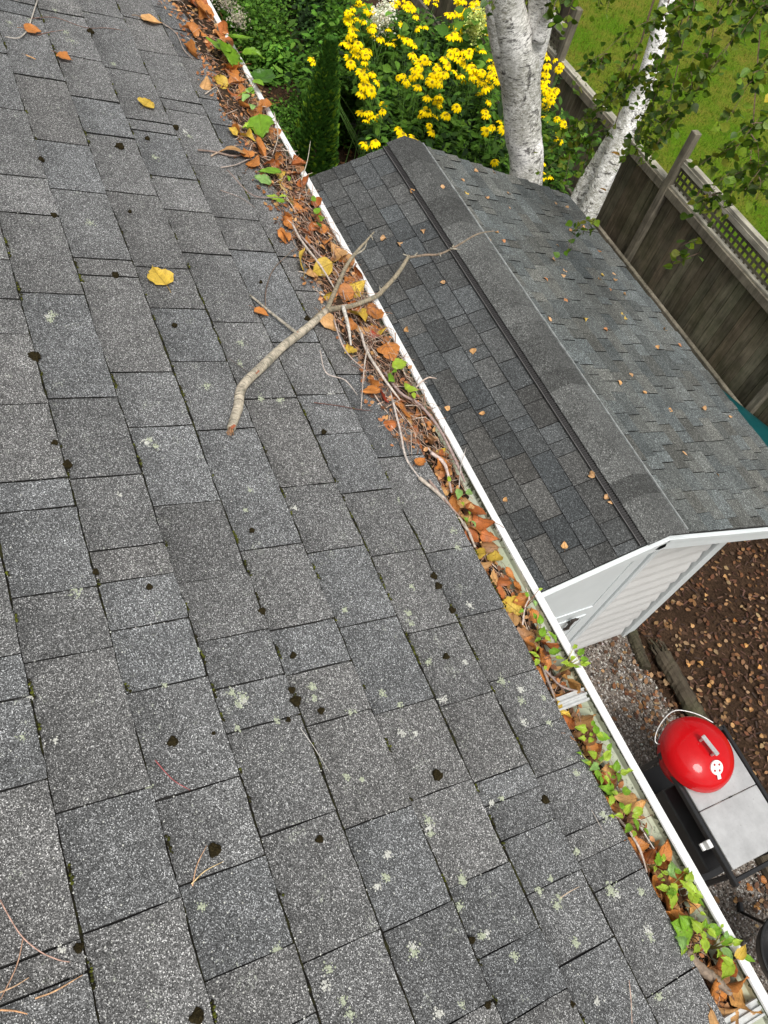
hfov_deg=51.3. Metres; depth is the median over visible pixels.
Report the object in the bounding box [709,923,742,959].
seedling
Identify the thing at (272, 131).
fallen leaf
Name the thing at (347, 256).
fallen leaf
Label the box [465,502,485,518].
fallen leaf
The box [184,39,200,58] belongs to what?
fallen leaf
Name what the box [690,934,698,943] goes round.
fallen leaf
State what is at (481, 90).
coneflower plant
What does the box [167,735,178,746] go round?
moss tuft
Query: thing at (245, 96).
seedling
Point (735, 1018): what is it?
fallen leaf
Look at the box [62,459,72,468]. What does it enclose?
moss tuft
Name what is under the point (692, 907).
fallen leaf
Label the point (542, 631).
seedling
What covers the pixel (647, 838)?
stick
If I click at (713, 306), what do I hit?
wooden fence
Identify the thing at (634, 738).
gravel path
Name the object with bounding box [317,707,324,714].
moss tuft
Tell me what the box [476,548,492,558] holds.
fallen leaf
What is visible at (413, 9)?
coneflower plant
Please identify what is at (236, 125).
fallen leaf
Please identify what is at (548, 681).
stick
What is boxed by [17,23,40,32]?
fallen leaf
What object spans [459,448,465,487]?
stick
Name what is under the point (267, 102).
fallen leaf
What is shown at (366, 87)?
coneflower plant
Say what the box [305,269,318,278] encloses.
fallen leaf
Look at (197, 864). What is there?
needle
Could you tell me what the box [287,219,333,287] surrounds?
stick
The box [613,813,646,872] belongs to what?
stick
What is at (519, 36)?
birch tree
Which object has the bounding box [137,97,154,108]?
fallen leaf
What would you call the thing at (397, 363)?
seedling
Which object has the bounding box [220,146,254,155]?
fallen leaf
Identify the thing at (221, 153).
twig
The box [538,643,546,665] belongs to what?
fallen leaf
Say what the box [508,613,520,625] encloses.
fallen leaf
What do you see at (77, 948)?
moss tuft
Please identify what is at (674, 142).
lawn
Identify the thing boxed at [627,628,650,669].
landscape timber
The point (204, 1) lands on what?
fallen leaf
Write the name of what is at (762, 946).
watering can
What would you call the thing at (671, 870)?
seedling
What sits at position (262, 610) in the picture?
moss tuft
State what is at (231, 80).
fallen leaf
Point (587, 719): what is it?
fallen leaf
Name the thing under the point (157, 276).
fallen leaf
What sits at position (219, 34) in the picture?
fallen leaf
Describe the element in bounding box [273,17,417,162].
coneflower plant
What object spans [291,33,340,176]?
conical evergreen
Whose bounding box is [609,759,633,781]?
seedling
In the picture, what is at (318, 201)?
fallen leaf
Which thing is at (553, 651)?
seedling
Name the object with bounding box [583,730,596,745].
fallen leaf
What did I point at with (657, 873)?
fallen leaf
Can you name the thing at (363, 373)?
stick
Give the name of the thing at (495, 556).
fallen leaf
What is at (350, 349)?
fallen leaf
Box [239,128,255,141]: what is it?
fallen leaf
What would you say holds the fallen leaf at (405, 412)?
on the humus
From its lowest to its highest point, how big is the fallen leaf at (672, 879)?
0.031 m
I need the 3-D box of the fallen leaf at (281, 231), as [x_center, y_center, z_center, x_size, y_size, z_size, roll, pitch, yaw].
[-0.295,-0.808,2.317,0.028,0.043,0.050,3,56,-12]
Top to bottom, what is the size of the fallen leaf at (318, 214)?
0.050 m
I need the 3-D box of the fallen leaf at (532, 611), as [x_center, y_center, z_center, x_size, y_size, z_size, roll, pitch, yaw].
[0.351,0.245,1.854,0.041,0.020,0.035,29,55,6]
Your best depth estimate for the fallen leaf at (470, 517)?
1.96 m
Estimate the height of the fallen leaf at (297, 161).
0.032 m
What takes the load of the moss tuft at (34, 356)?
on the house
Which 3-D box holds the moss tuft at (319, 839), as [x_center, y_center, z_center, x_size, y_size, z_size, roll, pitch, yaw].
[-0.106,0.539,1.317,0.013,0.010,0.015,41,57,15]
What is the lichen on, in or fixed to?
on the house
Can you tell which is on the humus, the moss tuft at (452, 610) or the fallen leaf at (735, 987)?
the fallen leaf at (735, 987)
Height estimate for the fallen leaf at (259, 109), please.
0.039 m
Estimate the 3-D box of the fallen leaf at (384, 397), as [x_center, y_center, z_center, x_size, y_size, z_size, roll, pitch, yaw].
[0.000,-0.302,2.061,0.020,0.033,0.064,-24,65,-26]
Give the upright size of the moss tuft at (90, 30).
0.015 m
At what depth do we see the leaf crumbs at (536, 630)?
2.08 m
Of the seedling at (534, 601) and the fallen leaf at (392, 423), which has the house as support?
the fallen leaf at (392, 423)
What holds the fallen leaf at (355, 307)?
on the humus
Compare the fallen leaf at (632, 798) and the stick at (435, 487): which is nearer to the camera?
the fallen leaf at (632, 798)
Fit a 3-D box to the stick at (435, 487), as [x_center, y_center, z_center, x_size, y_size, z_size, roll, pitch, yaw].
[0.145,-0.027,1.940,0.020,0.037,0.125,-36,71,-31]
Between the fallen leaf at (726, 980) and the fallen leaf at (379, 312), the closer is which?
the fallen leaf at (726, 980)
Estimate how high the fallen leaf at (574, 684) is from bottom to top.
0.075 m
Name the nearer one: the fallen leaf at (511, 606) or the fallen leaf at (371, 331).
the fallen leaf at (511, 606)
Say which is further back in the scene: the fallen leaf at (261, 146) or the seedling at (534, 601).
the fallen leaf at (261, 146)
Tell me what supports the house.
on the ground
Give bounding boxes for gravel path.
[574,634,767,993]
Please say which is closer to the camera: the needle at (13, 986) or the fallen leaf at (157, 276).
the needle at (13, 986)
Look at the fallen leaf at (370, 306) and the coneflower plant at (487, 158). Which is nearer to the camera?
the fallen leaf at (370, 306)
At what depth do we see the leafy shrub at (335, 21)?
9.74 m
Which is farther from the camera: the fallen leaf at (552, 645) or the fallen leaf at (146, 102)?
the fallen leaf at (146, 102)
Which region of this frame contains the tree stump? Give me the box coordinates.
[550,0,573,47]
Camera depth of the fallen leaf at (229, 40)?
2.90 m
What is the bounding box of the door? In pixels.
[546,554,648,640]
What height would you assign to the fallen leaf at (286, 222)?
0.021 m
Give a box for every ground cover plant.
[264,87,302,130]
[270,92,348,144]
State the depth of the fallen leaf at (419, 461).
1.98 m
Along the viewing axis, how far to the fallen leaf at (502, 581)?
1.87 m
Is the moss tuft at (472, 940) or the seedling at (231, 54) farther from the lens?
the seedling at (231, 54)
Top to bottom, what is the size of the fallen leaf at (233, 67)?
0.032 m
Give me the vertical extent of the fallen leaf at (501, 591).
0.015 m
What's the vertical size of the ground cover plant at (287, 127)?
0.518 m
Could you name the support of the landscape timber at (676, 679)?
on the mulch bed
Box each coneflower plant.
[263,0,421,116]
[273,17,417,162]
[285,53,438,156]
[350,0,483,66]
[356,26,503,157]
[356,48,492,156]
[359,0,475,82]
[359,67,507,158]
[359,109,454,157]
[365,48,506,163]
[410,0,546,122]
[440,109,566,190]
[477,54,601,193]
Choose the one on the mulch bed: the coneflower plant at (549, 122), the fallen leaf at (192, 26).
the coneflower plant at (549, 122)
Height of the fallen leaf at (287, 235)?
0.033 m
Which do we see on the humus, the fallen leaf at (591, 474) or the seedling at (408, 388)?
the seedling at (408, 388)
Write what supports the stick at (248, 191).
on the house
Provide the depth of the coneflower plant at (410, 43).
9.52 m
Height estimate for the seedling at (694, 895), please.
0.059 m
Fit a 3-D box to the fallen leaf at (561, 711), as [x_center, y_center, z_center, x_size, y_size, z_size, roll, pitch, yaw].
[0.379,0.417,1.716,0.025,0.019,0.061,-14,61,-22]
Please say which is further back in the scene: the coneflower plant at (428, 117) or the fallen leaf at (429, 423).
the coneflower plant at (428, 117)
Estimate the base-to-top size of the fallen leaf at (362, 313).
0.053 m
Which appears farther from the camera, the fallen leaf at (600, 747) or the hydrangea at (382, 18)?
the hydrangea at (382, 18)
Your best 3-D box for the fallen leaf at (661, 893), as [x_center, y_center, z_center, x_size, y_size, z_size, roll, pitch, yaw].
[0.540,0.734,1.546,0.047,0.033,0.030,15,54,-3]
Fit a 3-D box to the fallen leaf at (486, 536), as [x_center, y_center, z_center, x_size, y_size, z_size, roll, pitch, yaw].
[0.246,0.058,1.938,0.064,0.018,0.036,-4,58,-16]
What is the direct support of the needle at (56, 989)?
on the house
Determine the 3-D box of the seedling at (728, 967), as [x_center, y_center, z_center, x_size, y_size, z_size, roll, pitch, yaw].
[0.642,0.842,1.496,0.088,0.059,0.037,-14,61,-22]
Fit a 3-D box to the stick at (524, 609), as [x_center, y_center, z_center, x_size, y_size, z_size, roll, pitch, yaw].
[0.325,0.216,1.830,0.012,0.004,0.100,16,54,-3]
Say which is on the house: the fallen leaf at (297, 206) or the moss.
the moss
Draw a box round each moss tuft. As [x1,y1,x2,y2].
[28,351,40,361]
[38,156,44,161]
[51,439,57,445]
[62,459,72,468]
[73,942,83,953]
[87,28,94,33]
[92,568,98,574]
[112,272,118,277]
[114,142,123,149]
[146,583,152,589]
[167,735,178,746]
[188,1007,203,1023]
[208,842,221,857]
[258,607,265,614]
[288,687,295,693]
[289,696,301,706]
[290,651,296,658]
[315,835,323,842]
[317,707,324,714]
[430,572,437,579]
[432,769,442,780]
[435,582,442,588]
[443,653,449,658]
[448,606,455,613]
[468,936,475,944]
[483,1001,490,1008]
[541,794,549,803]
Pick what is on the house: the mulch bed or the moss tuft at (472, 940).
the moss tuft at (472, 940)
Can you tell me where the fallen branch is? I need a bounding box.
[226,231,493,434]
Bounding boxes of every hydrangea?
[210,0,267,61]
[339,0,421,152]
[435,2,499,89]
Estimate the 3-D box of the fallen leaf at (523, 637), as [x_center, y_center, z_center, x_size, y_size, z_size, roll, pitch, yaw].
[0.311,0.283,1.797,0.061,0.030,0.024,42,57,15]
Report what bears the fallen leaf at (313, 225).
on the humus
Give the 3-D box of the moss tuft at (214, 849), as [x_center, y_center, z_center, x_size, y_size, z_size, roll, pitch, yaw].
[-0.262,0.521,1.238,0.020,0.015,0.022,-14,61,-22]
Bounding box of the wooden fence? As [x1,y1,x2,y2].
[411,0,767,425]
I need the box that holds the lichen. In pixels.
[0,8,684,1023]
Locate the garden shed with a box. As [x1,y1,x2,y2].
[309,136,767,650]
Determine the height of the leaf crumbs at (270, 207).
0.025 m
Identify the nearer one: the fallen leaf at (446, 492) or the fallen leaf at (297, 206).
the fallen leaf at (446, 492)
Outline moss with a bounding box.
[0,0,657,1023]
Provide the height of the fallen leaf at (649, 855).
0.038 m
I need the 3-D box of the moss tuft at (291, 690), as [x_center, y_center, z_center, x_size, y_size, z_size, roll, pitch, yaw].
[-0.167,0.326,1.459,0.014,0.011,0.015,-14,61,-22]
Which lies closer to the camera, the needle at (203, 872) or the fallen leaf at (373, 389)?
the needle at (203, 872)
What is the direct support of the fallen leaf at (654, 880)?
on the humus
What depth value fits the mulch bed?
7.47 m
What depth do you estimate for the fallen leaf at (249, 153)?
2.50 m
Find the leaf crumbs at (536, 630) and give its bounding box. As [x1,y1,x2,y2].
[172,0,736,1008]
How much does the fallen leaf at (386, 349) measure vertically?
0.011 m
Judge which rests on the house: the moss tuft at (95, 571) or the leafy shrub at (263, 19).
the moss tuft at (95, 571)
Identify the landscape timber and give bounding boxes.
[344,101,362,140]
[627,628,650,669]
[647,636,710,722]
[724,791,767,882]
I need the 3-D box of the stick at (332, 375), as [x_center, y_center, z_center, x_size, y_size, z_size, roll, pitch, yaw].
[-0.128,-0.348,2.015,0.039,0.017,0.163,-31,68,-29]
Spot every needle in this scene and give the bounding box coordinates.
[0,977,28,992]
[0,1009,27,1013]
[35,975,81,998]
[191,861,223,883]
[192,845,206,885]
[629,980,631,1017]
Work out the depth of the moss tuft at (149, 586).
1.46 m
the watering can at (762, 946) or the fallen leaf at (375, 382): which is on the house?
the fallen leaf at (375, 382)
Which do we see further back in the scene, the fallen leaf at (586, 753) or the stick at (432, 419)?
the stick at (432, 419)
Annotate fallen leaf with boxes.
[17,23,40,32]
[50,50,72,60]
[137,14,161,23]
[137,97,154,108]
[147,265,173,291]
[181,22,199,36]
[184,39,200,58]
[190,0,207,7]
[195,0,211,20]
[198,3,214,20]
[200,75,211,89]
[204,34,213,49]
[213,74,233,88]
[214,26,225,42]
[217,13,228,35]
[220,46,242,60]
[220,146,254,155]
[221,63,247,69]
[223,64,239,75]
[224,59,238,71]
[224,86,246,100]
[225,36,233,46]
[227,127,239,137]
[228,75,248,85]
[232,120,245,138]
[238,77,256,96]
[238,100,249,107]
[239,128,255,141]
[241,148,253,159]
[245,154,259,170]
[247,105,262,116]
[249,305,268,315]
[253,128,266,159]
[258,98,279,107]
[265,158,283,169]
[269,128,287,136]
[275,152,282,163]
[275,171,286,181]
[278,221,285,244]
[283,216,292,230]
[283,232,290,241]
[291,154,308,164]
[292,196,304,210]
[293,223,315,238]
[295,160,304,172]
[296,174,308,186]
[299,247,304,279]
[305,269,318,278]
[307,222,318,230]
[311,197,323,206]
[313,222,333,234]
[313,257,339,276]
[315,210,322,223]
[317,309,335,330]
[322,292,338,299]
[330,241,347,262]
[337,282,356,300]
[341,253,359,268]
[343,276,357,283]
[344,343,356,355]
[347,301,361,310]
[348,308,367,323]
[349,280,365,298]
[349,317,356,332]
[353,264,363,279]
[356,325,369,338]
[361,385,381,393]
[365,303,379,309]
[366,307,391,318]
[367,325,385,335]
[367,375,379,387]
[368,326,379,337]
[377,336,399,360]
[379,386,388,402]
[383,420,400,430]
[395,398,410,417]
[412,457,425,466]
[424,435,434,443]
[427,420,438,425]
[435,452,450,473]
[441,486,449,495]
[449,496,459,511]
[456,498,474,508]
[460,513,472,521]
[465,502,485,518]
[465,528,479,542]
[472,510,503,530]
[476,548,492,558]
[477,529,499,541]
[480,542,503,557]
[481,560,494,570]
[487,549,502,565]
[490,568,497,586]
[494,579,506,603]
[497,576,511,585]
[501,596,522,615]
[503,563,515,580]
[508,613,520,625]
[513,581,521,590]
[513,593,534,606]
[517,627,534,650]
[520,634,530,647]
[524,636,536,651]
[529,607,538,627]
[535,666,548,681]
[536,653,551,680]
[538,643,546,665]
[540,651,546,665]
[541,640,558,648]
[551,694,571,717]
[560,708,570,718]
[561,541,567,548]
[561,669,570,675]
[562,674,586,693]
[563,715,575,729]
[572,727,587,746]
[573,714,596,731]
[582,745,591,762]
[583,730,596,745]
[584,741,598,751]
[586,743,602,759]
[588,471,594,477]
[597,762,615,782]
[600,769,611,784]
[605,796,617,808]
[614,792,648,805]
[615,801,625,819]
[624,811,638,823]
[626,799,646,817]
[626,826,644,837]
[628,836,649,853]
[641,844,662,872]
[650,879,664,888]
[652,868,670,884]
[652,875,667,897]
[656,886,663,900]
[658,839,671,868]
[663,892,677,910]
[665,909,684,920]
[666,900,684,913]
[668,871,687,887]
[686,899,701,913]
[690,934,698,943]
[706,979,722,1002]
[707,1003,718,1023]
[709,955,729,994]
[710,978,726,1001]
[714,955,737,977]
[718,1007,738,1023]
[726,976,748,992]
[729,978,762,1014]
[746,883,752,890]
[761,876,766,883]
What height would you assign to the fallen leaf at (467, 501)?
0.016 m
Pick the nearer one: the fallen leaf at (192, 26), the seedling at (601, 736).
the seedling at (601, 736)
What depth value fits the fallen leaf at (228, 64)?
2.80 m
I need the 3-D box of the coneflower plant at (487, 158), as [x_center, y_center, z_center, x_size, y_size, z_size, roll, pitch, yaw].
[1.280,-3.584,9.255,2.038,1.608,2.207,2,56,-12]
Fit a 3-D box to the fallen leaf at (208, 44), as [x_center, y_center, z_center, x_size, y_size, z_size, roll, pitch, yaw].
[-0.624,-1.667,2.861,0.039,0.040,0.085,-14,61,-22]
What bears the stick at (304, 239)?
on the humus
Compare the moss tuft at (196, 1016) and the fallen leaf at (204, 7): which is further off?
the fallen leaf at (204, 7)
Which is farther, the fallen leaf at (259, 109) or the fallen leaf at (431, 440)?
the fallen leaf at (259, 109)
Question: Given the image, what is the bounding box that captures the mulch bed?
[218,0,767,793]
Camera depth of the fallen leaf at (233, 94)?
2.72 m
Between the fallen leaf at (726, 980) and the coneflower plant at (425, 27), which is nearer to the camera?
the fallen leaf at (726, 980)
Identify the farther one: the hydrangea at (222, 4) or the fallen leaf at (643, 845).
the hydrangea at (222, 4)
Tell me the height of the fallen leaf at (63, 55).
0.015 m
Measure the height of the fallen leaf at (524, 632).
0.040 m
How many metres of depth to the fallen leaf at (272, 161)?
2.55 m
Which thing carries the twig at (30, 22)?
on the house
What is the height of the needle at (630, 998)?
0.012 m
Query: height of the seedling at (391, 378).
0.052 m
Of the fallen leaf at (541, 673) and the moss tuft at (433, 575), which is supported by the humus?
the fallen leaf at (541, 673)
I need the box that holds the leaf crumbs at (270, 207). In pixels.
[161,0,393,445]
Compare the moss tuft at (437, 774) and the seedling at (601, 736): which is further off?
the seedling at (601, 736)
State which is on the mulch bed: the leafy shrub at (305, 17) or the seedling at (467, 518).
the leafy shrub at (305, 17)
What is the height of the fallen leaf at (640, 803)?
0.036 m
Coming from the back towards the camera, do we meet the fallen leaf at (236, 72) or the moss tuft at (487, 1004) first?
the fallen leaf at (236, 72)
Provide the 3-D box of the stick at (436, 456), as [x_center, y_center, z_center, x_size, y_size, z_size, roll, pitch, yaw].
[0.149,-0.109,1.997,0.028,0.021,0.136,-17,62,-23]
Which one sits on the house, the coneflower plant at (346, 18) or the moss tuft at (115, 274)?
the moss tuft at (115, 274)
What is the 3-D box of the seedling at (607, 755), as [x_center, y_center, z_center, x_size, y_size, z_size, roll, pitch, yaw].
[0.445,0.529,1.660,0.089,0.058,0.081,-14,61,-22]
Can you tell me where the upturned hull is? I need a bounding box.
[723,391,767,446]
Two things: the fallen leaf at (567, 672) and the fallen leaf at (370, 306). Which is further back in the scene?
the fallen leaf at (370, 306)
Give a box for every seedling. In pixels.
[206,34,264,66]
[238,86,257,109]
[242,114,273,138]
[248,68,274,93]
[254,167,290,185]
[267,194,293,204]
[311,195,324,227]
[388,373,395,381]
[391,358,407,375]
[404,383,417,400]
[447,476,472,505]
[463,512,475,528]
[519,588,542,612]
[529,647,563,669]
[533,613,556,650]
[559,644,589,672]
[575,720,610,742]
[576,743,611,784]
[598,780,631,805]
[608,802,648,836]
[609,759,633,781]
[649,852,665,873]
[656,867,693,908]
[658,860,681,880]
[671,915,692,955]
[678,874,705,915]
[683,915,722,960]
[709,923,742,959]
[719,944,755,979]
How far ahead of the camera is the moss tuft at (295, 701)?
1.44 m
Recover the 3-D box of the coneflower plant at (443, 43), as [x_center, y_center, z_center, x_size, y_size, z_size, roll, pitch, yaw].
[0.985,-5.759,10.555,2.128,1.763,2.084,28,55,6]
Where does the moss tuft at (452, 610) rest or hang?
on the house
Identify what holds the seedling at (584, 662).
on the house
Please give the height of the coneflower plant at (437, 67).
1.772 m
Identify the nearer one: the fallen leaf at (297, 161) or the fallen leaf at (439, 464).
the fallen leaf at (439, 464)
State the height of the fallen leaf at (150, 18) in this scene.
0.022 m
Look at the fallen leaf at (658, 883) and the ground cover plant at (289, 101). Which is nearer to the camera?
the fallen leaf at (658, 883)
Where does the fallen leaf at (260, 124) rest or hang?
on the humus
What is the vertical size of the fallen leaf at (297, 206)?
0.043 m
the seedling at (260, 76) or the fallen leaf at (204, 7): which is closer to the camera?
the seedling at (260, 76)
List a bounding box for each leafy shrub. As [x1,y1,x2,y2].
[214,0,299,89]
[251,0,320,32]
[252,28,302,87]
[280,0,371,149]
[290,0,358,86]
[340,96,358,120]
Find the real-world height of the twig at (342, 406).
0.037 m
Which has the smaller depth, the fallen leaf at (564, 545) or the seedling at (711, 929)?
the seedling at (711, 929)
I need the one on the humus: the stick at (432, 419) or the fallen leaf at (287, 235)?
the stick at (432, 419)
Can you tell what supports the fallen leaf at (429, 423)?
on the humus
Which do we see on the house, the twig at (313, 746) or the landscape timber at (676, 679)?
the twig at (313, 746)
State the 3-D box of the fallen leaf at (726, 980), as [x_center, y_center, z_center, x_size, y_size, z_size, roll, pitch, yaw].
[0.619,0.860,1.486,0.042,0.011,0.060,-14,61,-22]
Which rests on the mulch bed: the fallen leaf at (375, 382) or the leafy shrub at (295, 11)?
the leafy shrub at (295, 11)
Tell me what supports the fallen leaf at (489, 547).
on the humus
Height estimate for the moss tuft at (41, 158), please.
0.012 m
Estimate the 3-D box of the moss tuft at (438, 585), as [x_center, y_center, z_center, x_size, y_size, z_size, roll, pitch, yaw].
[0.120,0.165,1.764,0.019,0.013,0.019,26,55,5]
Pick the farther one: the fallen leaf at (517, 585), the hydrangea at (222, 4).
the hydrangea at (222, 4)
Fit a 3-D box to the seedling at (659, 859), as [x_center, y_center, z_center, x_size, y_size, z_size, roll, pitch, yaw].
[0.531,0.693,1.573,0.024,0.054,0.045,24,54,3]
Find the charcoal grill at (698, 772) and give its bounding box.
[640,710,767,887]
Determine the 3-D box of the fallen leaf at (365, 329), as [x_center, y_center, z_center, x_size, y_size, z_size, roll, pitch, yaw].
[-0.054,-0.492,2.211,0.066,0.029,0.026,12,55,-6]
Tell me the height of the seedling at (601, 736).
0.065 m
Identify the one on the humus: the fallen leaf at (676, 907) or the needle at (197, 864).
the fallen leaf at (676, 907)
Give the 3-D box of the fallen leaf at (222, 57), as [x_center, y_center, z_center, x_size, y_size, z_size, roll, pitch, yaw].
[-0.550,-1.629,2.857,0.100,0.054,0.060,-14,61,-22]
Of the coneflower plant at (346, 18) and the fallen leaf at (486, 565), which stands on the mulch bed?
the coneflower plant at (346, 18)
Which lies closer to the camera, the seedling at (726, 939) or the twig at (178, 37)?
the seedling at (726, 939)
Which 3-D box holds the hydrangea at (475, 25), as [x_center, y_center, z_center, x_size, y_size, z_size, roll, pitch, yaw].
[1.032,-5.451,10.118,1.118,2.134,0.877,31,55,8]
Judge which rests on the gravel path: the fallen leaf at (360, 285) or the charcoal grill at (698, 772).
the charcoal grill at (698, 772)
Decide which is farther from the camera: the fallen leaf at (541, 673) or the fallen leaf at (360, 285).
the fallen leaf at (360, 285)
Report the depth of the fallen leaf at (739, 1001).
1.47 m
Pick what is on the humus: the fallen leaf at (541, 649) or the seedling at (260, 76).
the seedling at (260, 76)
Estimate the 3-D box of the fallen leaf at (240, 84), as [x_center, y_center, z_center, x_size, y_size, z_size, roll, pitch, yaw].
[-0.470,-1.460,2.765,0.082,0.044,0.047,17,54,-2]
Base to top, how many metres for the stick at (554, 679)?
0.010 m
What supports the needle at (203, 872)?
on the house
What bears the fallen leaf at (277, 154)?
on the humus
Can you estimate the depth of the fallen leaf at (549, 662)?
1.78 m
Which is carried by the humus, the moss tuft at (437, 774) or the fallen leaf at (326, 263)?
the fallen leaf at (326, 263)
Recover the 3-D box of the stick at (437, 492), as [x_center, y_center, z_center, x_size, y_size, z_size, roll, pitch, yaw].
[0.161,-0.006,1.927,0.034,0.048,0.215,-34,70,-30]
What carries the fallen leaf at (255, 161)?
on the house
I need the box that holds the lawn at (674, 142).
[526,0,767,283]
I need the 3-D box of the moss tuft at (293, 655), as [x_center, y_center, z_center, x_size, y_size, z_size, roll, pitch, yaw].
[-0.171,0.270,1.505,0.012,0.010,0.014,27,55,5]
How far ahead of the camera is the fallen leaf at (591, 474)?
4.72 m
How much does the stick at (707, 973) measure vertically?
0.024 m
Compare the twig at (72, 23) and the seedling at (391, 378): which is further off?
the twig at (72, 23)
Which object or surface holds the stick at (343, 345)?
on the house
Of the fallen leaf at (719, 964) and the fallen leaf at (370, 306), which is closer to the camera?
the fallen leaf at (719, 964)
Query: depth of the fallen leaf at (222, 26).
2.93 m
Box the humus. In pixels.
[172,0,734,1007]
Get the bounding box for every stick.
[226,169,279,198]
[272,112,277,154]
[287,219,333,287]
[299,234,344,299]
[301,141,310,179]
[319,350,356,393]
[333,315,367,372]
[341,304,351,345]
[358,326,399,399]
[361,345,367,406]
[384,372,465,482]
[390,390,418,477]
[415,377,436,387]
[418,476,475,547]
[428,448,451,492]
[428,479,462,519]
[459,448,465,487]
[522,588,529,624]
[538,664,584,692]
[539,654,558,708]
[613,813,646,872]
[639,826,656,852]
[687,948,732,995]
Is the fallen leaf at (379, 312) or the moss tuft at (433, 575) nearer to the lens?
the moss tuft at (433, 575)
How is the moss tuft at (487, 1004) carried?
on the house
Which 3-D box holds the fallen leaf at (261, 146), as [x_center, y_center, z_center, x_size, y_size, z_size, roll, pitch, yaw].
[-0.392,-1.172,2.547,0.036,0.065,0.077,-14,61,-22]
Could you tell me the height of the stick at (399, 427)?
0.022 m
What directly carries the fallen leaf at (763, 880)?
on the gravel path
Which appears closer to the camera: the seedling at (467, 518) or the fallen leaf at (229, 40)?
the seedling at (467, 518)
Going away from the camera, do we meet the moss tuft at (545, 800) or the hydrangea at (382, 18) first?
the moss tuft at (545, 800)
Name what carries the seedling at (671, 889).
on the humus
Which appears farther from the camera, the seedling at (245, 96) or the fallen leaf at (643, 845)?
the seedling at (245, 96)
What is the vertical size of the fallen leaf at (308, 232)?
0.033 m
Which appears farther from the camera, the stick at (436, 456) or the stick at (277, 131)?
the stick at (277, 131)
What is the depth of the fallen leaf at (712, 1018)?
1.42 m
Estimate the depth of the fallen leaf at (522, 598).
1.85 m
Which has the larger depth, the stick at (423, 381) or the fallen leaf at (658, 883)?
the stick at (423, 381)
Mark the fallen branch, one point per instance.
(261, 367)
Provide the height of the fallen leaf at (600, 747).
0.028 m
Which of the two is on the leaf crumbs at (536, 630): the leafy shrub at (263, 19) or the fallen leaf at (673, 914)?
the fallen leaf at (673, 914)
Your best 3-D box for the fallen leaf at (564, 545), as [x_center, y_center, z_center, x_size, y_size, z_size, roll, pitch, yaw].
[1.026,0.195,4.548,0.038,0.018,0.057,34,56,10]
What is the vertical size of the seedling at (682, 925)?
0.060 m
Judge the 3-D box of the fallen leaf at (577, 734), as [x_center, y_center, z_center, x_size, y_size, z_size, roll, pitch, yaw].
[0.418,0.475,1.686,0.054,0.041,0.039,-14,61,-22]
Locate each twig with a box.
[0,900,69,961]
[0,939,23,999]
[5,0,37,38]
[30,17,124,30]
[155,760,189,789]
[162,23,193,59]
[198,149,241,156]
[221,158,252,167]
[300,728,329,771]
[314,402,370,410]
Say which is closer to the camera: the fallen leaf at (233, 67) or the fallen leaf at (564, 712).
the fallen leaf at (564, 712)
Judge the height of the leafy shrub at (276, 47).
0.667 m
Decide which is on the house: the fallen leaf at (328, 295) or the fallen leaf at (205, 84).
the fallen leaf at (205, 84)
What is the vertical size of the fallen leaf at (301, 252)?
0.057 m
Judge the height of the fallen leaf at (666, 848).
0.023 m
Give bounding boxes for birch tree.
[480,0,571,184]
[534,0,767,268]
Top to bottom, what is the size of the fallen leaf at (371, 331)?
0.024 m
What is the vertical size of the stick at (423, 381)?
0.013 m
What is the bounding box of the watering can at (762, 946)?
[736,902,767,978]
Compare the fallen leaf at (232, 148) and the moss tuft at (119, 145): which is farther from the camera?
the fallen leaf at (232, 148)
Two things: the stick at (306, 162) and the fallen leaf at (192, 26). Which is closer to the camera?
the stick at (306, 162)
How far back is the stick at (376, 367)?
2.10 m
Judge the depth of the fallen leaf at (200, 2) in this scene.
2.96 m
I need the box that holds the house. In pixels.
[0,0,767,1023]
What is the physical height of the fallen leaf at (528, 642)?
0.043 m
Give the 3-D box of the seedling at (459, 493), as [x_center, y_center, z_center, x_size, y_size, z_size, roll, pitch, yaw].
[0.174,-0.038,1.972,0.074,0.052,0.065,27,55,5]
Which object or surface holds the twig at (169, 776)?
on the house
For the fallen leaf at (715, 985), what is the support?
on the fallen leaf at (735, 1018)
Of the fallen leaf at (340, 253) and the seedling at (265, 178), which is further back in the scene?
the seedling at (265, 178)
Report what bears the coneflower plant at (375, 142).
on the mulch bed
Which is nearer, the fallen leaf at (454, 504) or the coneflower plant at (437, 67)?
the fallen leaf at (454, 504)

